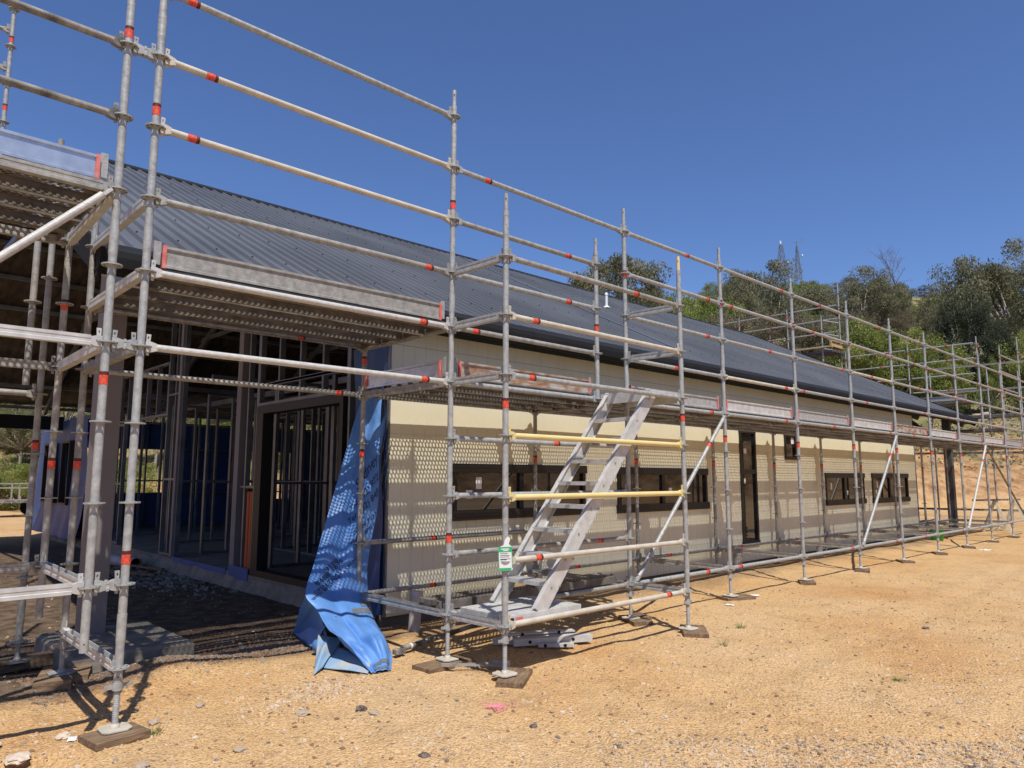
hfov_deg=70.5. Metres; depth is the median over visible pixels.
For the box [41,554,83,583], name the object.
scaffold transom
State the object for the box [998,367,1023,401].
scrub tree
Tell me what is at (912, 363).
scaffold ledger
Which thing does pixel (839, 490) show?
window frame
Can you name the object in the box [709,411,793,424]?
deck plank
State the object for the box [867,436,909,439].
deck plank
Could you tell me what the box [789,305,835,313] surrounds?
scaffold ledger
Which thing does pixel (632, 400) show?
stair landing
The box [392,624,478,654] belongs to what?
loose tube
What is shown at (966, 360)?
scaffold ledger
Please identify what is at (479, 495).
scaffold ledger
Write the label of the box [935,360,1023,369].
scaffold ledger
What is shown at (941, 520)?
scaffold ledger
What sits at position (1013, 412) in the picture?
scaffold ledger
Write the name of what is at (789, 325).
scaffold ledger
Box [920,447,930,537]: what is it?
scaffold standard
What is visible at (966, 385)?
pepper tree
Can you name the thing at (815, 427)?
deck plank
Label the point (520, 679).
sole board
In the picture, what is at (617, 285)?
scrub tree
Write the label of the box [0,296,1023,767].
ground
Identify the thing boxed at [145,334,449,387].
scaffold ledger
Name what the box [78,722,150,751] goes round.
sole board
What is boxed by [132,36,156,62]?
scaffold link
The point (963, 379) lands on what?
scaffold ledger
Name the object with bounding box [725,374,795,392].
scaffold ledger
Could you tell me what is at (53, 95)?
scaffold ledger
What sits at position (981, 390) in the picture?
scaffold ledger
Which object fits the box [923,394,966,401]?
toe board
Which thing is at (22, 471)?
pepper tree
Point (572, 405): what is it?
deck plank
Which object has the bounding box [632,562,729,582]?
scaffold ledger
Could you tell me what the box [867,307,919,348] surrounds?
scrub tree
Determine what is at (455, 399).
deck plank
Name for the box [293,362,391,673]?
wrap sheet
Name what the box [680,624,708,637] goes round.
sole board
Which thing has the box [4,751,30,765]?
rock
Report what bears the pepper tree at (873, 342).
on the ground at (990, 566)
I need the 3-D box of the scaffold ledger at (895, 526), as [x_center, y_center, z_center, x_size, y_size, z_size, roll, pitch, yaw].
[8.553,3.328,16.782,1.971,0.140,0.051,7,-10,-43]
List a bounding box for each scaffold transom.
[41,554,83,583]
[57,345,100,373]
[62,621,114,672]
[68,194,112,247]
[83,348,135,375]
[87,267,141,313]
[92,197,145,252]
[360,586,444,619]
[363,382,447,399]
[365,329,448,351]
[448,604,501,632]
[451,365,502,387]
[452,306,502,332]
[453,248,502,277]
[536,403,624,414]
[536,565,627,588]
[626,299,676,319]
[627,344,677,362]
[631,577,684,595]
[639,553,727,571]
[644,408,721,421]
[713,417,794,429]
[717,544,800,559]
[775,424,850,434]
[779,537,857,549]
[822,429,893,438]
[826,531,900,542]
[860,434,928,442]
[865,527,935,536]
[898,523,964,531]
[900,438,957,443]
[922,441,983,447]
[927,520,989,527]
[947,446,1004,448]
[951,517,1010,523]
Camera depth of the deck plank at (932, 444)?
18.38 m
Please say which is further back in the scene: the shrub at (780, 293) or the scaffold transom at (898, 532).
the shrub at (780, 293)
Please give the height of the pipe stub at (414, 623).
0.464 m
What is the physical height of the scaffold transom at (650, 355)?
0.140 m
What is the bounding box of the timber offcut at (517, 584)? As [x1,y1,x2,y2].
[514,583,527,586]
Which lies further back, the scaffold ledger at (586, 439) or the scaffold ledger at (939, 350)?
the scaffold ledger at (939, 350)
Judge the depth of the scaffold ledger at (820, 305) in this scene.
12.01 m
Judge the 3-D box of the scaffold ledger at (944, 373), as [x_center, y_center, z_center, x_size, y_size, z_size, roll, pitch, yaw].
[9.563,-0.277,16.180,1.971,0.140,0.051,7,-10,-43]
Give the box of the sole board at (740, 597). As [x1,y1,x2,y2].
[717,594,755,600]
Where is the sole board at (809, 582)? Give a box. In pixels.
[798,579,815,584]
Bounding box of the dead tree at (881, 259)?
[862,245,911,339]
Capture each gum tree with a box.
[0,403,65,465]
[567,252,672,305]
[627,283,666,306]
[696,268,762,318]
[717,278,773,335]
[726,259,825,342]
[795,307,850,366]
[805,283,840,318]
[814,265,909,323]
[867,276,917,322]
[901,315,919,339]
[915,256,1000,345]
[916,299,962,358]
[943,237,1023,353]
[951,262,1023,344]
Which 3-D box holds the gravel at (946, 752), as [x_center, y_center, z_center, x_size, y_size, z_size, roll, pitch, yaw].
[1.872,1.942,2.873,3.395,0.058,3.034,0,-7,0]
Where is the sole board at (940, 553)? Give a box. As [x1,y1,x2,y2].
[932,551,947,554]
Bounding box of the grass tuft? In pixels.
[136,721,162,736]
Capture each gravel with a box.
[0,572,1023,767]
[588,736,1023,767]
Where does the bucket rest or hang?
on the ground at (990, 566)
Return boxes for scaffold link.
[93,570,120,595]
[110,330,136,353]
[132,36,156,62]
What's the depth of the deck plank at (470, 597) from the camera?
6.98 m
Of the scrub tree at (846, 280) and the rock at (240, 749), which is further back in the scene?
the scrub tree at (846, 280)
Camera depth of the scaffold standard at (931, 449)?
15.25 m
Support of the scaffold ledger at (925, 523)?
attached to the scaffold standard at (895, 495)
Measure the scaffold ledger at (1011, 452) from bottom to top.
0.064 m
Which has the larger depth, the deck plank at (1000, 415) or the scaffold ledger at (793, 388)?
the deck plank at (1000, 415)
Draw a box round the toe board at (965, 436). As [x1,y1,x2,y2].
[957,433,981,441]
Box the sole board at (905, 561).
[895,559,914,562]
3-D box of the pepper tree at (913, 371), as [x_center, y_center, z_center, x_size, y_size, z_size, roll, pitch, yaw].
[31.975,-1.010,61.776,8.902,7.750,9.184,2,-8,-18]
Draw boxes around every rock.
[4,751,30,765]
[55,732,70,739]
[133,761,150,767]
[147,718,159,725]
[194,702,204,707]
[232,746,247,752]
[294,709,311,715]
[355,705,367,711]
[369,710,379,715]
[418,751,430,757]
[529,723,537,727]
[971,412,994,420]
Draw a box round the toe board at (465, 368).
[454,358,591,393]
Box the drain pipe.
[110,554,140,568]
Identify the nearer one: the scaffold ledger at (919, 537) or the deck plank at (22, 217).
the deck plank at (22, 217)
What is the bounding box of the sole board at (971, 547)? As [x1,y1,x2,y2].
[961,545,975,548]
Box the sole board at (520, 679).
[496,667,532,688]
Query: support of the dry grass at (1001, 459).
on the ground at (990, 566)
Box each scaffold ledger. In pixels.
[0,0,124,51]
[0,23,9,34]
[0,61,5,71]
[0,74,119,122]
[0,154,113,196]
[0,224,66,247]
[0,324,102,349]
[0,356,55,373]
[0,384,36,399]
[0,554,39,573]
[0,573,83,601]
[88,359,361,399]
[93,306,362,351]
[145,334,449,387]
[149,260,449,332]
[154,187,450,277]
[159,117,451,224]
[164,48,451,172]
[170,0,452,120]
[362,529,528,548]
[366,388,533,414]
[367,565,534,593]
[451,530,628,560]
[451,577,629,619]
[452,484,627,501]
[453,429,616,448]
[454,319,596,357]
[454,373,596,403]
[455,212,594,268]
[455,265,595,312]
[456,160,622,235]
[508,425,682,449]
[508,485,684,503]
[508,583,686,632]
[509,248,678,310]
[509,306,680,355]
[509,365,681,402]
[512,534,685,563]
[538,553,637,570]
[626,226,718,270]
[627,267,720,306]
[628,309,721,343]
[628,360,722,380]
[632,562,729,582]
[640,544,715,557]
[651,405,723,416]
[721,268,790,297]
[721,537,777,547]
[722,298,792,328]
[723,334,793,360]
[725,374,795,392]
[726,408,796,425]
[732,551,803,570]
[741,313,784,321]
[745,326,784,332]
[782,531,825,540]
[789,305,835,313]
[790,331,837,338]
[792,295,846,317]
[794,324,847,344]
[795,354,849,373]
[796,318,836,324]
[797,388,851,402]
[798,417,852,430]
[805,542,859,557]
[826,527,864,534]
[848,316,888,333]
[850,343,890,357]
[850,350,904,357]
[851,370,892,384]
[853,364,905,370]
[853,398,893,410]
[854,427,895,435]
[861,536,902,548]
[872,523,897,529]
[890,330,923,345]
[892,355,925,368]
[894,381,927,392]
[895,406,928,415]
[897,432,930,438]
[904,530,937,541]
[905,520,926,525]
[910,342,972,350]
[911,357,973,364]
[912,373,974,379]
[913,388,976,393]
[914,451,1022,454]
[918,507,1023,511]
[925,343,952,357]
[927,366,954,377]
[928,389,956,399]
[929,519,950,521]
[930,413,957,421]
[932,436,959,442]
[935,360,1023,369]
[939,386,1023,393]
[939,526,966,535]
[954,354,978,365]
[956,377,979,386]
[957,397,981,405]
[959,418,983,425]
[961,440,984,445]
[967,522,991,530]
[969,412,1023,415]
[979,365,999,373]
[981,385,1001,391]
[983,404,1002,410]
[984,423,1004,428]
[986,443,1005,448]
[992,519,1012,525]
[1001,373,1018,380]
[1002,390,1019,397]
[1004,409,1021,414]
[1005,427,1022,431]
[1007,446,1023,449]
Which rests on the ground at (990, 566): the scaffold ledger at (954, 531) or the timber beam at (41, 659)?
the timber beam at (41, 659)
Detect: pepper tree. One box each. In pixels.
[0,404,29,451]
[0,461,25,509]
[0,462,29,509]
[1,461,38,511]
[29,405,90,420]
[85,458,160,492]
[160,417,230,425]
[202,419,280,457]
[253,425,321,464]
[653,291,705,318]
[669,293,753,333]
[673,305,702,320]
[696,282,726,298]
[779,280,805,297]
[787,306,819,320]
[792,279,834,295]
[815,355,866,372]
[818,316,910,378]
[849,324,963,397]
[872,366,924,394]
[884,359,984,406]
[899,339,974,408]
[906,305,924,332]
[920,381,977,411]
[923,297,943,305]
[972,355,1011,413]
[991,328,1023,412]
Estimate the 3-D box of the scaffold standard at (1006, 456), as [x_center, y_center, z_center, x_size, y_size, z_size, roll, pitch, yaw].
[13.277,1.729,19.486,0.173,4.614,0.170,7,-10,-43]
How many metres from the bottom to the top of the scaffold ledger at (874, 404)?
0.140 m
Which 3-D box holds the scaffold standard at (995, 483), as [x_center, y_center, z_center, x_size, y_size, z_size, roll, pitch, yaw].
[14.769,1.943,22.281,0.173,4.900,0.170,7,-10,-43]
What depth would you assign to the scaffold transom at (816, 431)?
12.92 m
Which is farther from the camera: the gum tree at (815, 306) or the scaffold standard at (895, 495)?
the gum tree at (815, 306)
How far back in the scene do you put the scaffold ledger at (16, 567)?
5.31 m
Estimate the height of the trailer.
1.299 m
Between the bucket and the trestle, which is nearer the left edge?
the bucket
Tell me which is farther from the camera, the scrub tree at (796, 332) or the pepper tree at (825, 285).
the pepper tree at (825, 285)
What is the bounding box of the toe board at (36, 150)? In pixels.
[0,128,108,178]
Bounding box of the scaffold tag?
[498,537,512,570]
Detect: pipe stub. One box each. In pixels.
[408,590,422,631]
[733,547,742,570]
[816,546,822,557]
[853,540,861,550]
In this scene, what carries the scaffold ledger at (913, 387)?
attached to the scaffold standard at (899, 486)
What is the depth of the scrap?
4.34 m
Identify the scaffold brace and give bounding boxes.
[0,187,112,262]
[635,415,725,581]
[862,435,897,545]
[968,445,986,528]
[986,447,1023,514]
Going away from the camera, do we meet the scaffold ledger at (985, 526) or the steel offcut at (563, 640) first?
the steel offcut at (563, 640)
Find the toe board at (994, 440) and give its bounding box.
[982,435,1003,444]
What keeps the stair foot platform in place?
attached to the scaffold ledger at (544, 618)
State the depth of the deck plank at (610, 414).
9.68 m
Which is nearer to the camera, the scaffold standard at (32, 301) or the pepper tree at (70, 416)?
the scaffold standard at (32, 301)
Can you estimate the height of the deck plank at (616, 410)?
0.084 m
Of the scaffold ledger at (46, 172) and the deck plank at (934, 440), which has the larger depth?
the deck plank at (934, 440)
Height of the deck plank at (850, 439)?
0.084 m
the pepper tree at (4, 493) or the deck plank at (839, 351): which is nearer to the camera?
the deck plank at (839, 351)
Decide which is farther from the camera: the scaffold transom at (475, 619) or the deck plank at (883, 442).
the deck plank at (883, 442)
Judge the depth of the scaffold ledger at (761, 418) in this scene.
10.27 m
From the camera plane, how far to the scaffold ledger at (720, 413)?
9.07 m
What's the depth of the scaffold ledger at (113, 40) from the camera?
4.56 m
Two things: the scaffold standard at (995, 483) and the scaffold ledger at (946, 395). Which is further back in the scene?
the scaffold standard at (995, 483)
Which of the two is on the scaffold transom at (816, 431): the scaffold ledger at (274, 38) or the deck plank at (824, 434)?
the deck plank at (824, 434)
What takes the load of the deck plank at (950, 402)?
on the scaffold standard at (939, 514)
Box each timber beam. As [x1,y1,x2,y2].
[0,650,52,673]
[32,665,78,690]
[73,664,91,682]
[109,570,157,575]
[130,564,164,570]
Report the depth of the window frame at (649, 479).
11.21 m
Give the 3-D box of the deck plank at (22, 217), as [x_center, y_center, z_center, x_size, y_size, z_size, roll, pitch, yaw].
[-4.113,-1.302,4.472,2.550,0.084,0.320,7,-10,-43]
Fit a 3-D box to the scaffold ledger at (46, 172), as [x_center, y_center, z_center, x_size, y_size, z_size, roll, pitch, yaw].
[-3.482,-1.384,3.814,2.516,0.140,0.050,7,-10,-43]
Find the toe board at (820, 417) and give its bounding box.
[798,409,848,425]
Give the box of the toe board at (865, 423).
[850,417,891,430]
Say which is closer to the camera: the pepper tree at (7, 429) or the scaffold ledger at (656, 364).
the scaffold ledger at (656, 364)
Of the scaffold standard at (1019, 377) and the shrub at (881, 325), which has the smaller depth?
the scaffold standard at (1019, 377)
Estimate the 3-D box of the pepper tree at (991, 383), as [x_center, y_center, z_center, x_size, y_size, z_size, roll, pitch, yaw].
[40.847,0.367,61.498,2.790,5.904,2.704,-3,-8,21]
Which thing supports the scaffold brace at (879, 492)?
attached to the scaffold standard at (856, 487)
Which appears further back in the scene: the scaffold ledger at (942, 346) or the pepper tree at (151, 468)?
the pepper tree at (151, 468)
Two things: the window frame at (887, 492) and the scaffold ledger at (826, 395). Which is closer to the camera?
the scaffold ledger at (826, 395)
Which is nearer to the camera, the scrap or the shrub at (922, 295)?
the scrap
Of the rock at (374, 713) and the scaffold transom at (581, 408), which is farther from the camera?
the scaffold transom at (581, 408)
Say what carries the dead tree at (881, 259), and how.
on the ground at (990, 566)
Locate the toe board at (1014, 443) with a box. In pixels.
[1003,438,1021,446]
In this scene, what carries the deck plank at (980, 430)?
attached to the scaffold standard at (939, 514)
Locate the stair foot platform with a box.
[460,596,580,620]
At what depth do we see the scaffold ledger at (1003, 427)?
18.82 m
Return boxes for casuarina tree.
[933,280,1003,413]
[967,296,1019,413]
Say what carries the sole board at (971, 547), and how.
on the ground at (990, 566)
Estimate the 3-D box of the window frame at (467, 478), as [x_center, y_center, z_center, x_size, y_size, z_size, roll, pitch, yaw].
[0.158,1.353,9.175,2.370,0.660,0.110,7,-10,-43]
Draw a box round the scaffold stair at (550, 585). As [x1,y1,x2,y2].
[490,389,654,610]
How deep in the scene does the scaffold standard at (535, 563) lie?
9.12 m
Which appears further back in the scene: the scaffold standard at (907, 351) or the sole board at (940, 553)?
the scaffold standard at (907, 351)
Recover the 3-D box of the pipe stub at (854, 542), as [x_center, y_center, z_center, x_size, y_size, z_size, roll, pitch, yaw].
[7.325,3.444,15.371,0.194,0.279,0.174,7,-10,-43]
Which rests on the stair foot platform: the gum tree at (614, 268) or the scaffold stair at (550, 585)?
the scaffold stair at (550, 585)
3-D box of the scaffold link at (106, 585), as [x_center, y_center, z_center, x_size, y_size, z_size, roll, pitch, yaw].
[-2.483,1.219,4.442,0.146,0.140,0.050,7,-10,-43]
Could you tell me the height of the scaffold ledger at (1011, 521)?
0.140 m
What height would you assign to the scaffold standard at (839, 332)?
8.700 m
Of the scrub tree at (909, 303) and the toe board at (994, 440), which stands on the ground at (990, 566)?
the scrub tree at (909, 303)
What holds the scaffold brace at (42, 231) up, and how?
attached to the scaffold standard at (112, 265)
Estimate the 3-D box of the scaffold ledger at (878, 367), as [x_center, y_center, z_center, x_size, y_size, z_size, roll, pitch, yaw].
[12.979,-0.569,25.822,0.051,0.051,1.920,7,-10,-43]
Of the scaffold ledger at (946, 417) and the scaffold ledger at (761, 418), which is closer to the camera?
the scaffold ledger at (761, 418)
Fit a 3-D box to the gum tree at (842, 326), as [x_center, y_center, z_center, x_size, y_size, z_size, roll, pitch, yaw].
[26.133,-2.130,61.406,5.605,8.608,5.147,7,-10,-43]
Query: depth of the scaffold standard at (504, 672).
5.88 m
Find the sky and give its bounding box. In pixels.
[0,0,1023,298]
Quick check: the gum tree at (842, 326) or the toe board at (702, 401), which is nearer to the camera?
the toe board at (702, 401)
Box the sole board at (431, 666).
[412,654,472,673]
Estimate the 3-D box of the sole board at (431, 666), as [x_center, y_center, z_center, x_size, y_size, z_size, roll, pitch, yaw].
[-0.579,2.357,6.095,0.220,0.045,0.500,-7,-10,42]
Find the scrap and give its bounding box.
[67,735,77,741]
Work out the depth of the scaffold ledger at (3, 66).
8.99 m
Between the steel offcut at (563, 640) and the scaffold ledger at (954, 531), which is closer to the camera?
the steel offcut at (563, 640)
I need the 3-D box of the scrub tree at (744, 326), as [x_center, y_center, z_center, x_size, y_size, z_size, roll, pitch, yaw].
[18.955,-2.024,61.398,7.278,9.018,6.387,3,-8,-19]
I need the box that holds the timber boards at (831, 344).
[795,339,842,350]
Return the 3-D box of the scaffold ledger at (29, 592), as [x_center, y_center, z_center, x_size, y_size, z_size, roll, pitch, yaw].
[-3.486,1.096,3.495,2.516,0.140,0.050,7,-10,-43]
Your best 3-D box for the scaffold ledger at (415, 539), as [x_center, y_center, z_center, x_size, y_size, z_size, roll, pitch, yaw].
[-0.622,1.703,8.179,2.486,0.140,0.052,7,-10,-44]
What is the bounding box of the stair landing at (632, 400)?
[601,389,676,407]
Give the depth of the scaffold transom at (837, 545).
12.76 m
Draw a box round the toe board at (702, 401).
[629,385,718,409]
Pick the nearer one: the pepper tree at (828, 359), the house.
the house
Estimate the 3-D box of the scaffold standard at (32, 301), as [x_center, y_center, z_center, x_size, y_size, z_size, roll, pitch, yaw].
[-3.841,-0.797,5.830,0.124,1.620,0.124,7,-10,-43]
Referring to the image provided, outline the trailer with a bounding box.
[0,483,27,513]
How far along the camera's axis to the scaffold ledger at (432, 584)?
7.92 m
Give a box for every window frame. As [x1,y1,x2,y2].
[452,463,586,520]
[616,467,709,512]
[783,435,796,459]
[824,473,866,505]
[871,473,910,502]
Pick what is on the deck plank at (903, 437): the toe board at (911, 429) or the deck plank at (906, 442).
the toe board at (911, 429)
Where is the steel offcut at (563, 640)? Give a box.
[493,629,592,646]
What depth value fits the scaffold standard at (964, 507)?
16.64 m
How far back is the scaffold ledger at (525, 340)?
7.18 m
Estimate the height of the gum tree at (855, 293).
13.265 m
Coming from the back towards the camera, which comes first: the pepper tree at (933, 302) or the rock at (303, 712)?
the pepper tree at (933, 302)
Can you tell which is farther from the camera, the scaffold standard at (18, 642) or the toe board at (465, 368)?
the toe board at (465, 368)
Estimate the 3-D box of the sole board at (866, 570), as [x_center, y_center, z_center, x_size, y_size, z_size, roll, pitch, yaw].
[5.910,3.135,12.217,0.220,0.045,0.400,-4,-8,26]
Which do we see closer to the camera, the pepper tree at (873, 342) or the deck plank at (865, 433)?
the deck plank at (865, 433)
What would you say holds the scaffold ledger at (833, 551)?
attached to the scaffold standard at (800, 488)
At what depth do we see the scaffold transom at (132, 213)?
5.20 m
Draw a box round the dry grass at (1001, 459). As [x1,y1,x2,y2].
[0,403,1023,470]
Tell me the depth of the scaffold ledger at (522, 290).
7.24 m
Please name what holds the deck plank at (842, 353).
attached to the scaffold standard
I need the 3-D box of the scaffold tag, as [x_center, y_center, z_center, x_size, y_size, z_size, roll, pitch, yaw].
[-0.053,1.341,5.731,0.110,0.265,0.006,-1,-7,-4]
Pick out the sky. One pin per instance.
(847, 131)
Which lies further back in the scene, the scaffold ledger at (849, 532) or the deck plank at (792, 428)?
the scaffold ledger at (849, 532)
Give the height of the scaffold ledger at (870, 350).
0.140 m
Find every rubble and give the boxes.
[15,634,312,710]
[109,566,238,605]
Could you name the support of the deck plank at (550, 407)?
on the scaffold transom at (581, 408)
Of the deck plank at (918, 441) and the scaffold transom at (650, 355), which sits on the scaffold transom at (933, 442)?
the deck plank at (918, 441)
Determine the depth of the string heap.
4.90 m
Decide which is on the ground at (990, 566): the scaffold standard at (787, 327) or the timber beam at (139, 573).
the scaffold standard at (787, 327)
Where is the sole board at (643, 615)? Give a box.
[633,612,651,619]
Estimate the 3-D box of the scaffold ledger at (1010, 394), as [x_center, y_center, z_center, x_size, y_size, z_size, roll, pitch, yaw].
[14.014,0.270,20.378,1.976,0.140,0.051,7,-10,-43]
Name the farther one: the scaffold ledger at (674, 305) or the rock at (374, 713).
the scaffold ledger at (674, 305)
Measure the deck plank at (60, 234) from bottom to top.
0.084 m
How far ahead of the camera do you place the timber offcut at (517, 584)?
7.21 m
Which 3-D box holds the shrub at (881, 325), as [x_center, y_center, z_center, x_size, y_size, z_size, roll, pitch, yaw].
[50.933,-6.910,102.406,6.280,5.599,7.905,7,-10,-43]
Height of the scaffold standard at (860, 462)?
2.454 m
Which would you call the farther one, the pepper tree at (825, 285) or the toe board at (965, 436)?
the pepper tree at (825, 285)
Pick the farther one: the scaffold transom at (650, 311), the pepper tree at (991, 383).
the pepper tree at (991, 383)
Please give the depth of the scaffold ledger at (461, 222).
7.27 m
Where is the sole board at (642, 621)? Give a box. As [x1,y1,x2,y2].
[618,614,652,626]
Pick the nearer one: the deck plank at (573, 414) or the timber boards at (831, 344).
the deck plank at (573, 414)
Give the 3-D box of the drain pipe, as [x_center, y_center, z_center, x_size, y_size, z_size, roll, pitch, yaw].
[-6.851,3.074,12.608,1.131,0.198,0.178,-5,-9,33]
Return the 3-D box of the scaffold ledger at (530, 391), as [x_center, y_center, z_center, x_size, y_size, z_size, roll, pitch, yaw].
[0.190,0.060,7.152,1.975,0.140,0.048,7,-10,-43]
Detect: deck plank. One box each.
[0,168,103,206]
[0,185,96,219]
[0,203,82,231]
[0,219,70,240]
[90,294,378,348]
[103,290,399,344]
[119,286,421,339]
[135,266,444,334]
[367,387,519,409]
[386,384,542,407]
[408,381,567,405]
[418,572,615,609]
[436,377,592,403]
[510,407,551,412]
[530,402,573,410]
[545,411,647,419]
[552,399,597,408]
[563,409,674,419]
[575,395,622,405]
[584,408,692,418]
[612,404,719,416]
[647,421,722,427]
[664,419,744,426]
[685,418,768,425]
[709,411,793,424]
[722,428,787,433]
[741,427,805,432]
[760,426,825,431]
[779,420,849,430]
[783,433,830,437]
[799,432,845,436]
[802,349,837,355]
[810,350,841,356]
[812,351,844,357]
[816,432,872,435]
[828,438,873,440]
[836,427,892,435]
[844,437,886,440]
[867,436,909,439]
[867,441,905,443]
[882,432,926,439]
[884,441,916,443]
[898,440,938,442]
[898,444,926,446]
[917,444,947,445]
[920,436,956,442]
[932,443,965,445]
[934,400,973,404]
[945,446,967,447]
[949,440,981,445]
[951,428,1001,432]
[958,446,983,447]
[961,429,1002,432]
[971,413,1023,418]
[977,443,1003,447]
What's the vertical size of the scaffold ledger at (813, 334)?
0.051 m
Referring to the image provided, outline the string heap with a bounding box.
[479,697,519,711]
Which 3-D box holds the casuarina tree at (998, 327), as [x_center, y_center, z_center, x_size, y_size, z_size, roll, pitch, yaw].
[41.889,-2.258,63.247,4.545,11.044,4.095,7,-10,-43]
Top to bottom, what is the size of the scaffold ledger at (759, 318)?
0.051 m
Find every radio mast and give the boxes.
[777,241,788,285]
[791,241,802,286]
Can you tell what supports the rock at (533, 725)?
on the ground at (990, 566)
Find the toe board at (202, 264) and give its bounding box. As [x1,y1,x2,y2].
[153,240,444,320]
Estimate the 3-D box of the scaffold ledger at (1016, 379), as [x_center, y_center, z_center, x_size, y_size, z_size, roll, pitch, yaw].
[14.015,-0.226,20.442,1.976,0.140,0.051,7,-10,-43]
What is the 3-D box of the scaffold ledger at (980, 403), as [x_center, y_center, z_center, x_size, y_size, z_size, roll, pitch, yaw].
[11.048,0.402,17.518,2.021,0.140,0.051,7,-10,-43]
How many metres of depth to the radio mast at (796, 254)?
229.12 m
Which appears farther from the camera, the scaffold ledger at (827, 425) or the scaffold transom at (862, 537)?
the scaffold transom at (862, 537)
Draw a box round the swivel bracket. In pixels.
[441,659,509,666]
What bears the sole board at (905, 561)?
on the ground at (990, 566)
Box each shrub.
[751,284,800,306]
[849,316,903,344]
[868,350,901,388]
[916,285,940,299]
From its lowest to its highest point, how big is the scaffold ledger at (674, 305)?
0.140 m
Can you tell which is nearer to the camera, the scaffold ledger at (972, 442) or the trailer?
the scaffold ledger at (972, 442)
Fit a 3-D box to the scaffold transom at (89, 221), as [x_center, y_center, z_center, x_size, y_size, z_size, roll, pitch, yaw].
[-3.026,-1.203,5.216,0.050,0.140,1.366,7,-10,-42]
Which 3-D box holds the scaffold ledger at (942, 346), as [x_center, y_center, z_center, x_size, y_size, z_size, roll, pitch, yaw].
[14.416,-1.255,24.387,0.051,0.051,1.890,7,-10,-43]
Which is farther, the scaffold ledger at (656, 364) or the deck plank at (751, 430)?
the deck plank at (751, 430)
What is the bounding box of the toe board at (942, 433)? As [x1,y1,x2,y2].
[928,429,956,438]
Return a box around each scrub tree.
[125,415,193,469]
[604,279,634,295]
[701,312,776,342]
[730,305,832,352]
[825,310,882,336]
[831,275,863,292]
[839,296,866,309]
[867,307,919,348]
[901,301,921,321]
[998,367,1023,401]
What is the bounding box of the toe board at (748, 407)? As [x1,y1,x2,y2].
[726,399,792,418]
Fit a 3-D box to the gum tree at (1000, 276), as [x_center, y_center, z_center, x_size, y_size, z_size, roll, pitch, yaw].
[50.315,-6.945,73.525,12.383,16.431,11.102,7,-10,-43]
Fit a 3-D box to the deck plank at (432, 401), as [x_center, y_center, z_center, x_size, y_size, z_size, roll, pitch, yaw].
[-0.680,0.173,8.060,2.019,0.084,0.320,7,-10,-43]
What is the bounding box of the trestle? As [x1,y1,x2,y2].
[972,499,1023,532]
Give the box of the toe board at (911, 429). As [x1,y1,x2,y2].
[893,424,927,434]
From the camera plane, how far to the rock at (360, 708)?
4.87 m
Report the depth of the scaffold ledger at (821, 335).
11.93 m
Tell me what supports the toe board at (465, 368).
on the deck plank at (511, 394)
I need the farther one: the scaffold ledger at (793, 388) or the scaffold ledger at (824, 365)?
the scaffold ledger at (824, 365)
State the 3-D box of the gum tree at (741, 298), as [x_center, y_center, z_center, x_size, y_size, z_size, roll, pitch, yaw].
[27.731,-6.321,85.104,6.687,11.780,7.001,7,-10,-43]
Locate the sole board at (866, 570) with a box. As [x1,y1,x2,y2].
[855,568,869,572]
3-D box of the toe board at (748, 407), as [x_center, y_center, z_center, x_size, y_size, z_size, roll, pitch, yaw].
[3.563,0.353,10.397,2.014,0.184,0.032,7,-10,-43]
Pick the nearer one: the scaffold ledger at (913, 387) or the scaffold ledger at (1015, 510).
the scaffold ledger at (913, 387)
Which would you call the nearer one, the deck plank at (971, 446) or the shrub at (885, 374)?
the deck plank at (971, 446)
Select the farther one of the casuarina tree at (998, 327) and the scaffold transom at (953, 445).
the casuarina tree at (998, 327)
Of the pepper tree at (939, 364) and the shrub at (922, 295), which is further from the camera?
the shrub at (922, 295)
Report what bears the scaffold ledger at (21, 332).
attached to the scaffold standard at (112, 265)
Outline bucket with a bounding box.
[929,529,943,540]
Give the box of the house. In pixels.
[0,154,977,672]
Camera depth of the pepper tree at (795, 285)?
166.65 m
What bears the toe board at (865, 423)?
on the deck plank at (865, 433)
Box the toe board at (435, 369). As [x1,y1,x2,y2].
[364,357,445,388]
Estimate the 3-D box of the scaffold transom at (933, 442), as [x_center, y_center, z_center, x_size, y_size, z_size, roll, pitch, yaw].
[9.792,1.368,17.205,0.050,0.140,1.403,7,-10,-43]
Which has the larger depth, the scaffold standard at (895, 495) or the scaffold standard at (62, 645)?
the scaffold standard at (895, 495)
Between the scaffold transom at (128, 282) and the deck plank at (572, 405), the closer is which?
the scaffold transom at (128, 282)
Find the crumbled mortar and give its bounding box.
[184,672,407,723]
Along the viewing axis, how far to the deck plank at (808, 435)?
14.42 m
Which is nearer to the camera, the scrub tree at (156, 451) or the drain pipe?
the drain pipe
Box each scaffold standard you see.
[0,6,19,154]
[4,139,64,663]
[22,198,44,384]
[34,226,78,618]
[46,221,99,676]
[77,0,138,653]
[97,0,169,733]
[353,346,367,583]
[436,90,460,661]
[492,193,516,677]
[530,410,539,595]
[593,238,602,400]
[619,208,639,619]
[632,435,641,580]
[676,256,698,630]
[710,426,723,572]
[717,247,738,596]
[770,432,783,562]
[785,310,789,348]
[789,278,811,580]
[819,436,831,553]
[820,315,823,361]
[836,284,842,367]
[844,301,865,568]
[857,441,865,544]
[887,318,909,559]
[891,445,899,537]
[906,344,919,520]
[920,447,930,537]
[922,332,943,551]
[929,374,943,525]
[944,449,955,533]
[951,344,971,545]
[975,336,988,508]
[977,355,996,540]
[985,369,1001,528]
[998,345,1013,520]
[998,363,1016,535]
[1015,337,1023,429]
[1016,371,1023,453]
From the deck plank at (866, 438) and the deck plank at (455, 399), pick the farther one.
the deck plank at (866, 438)

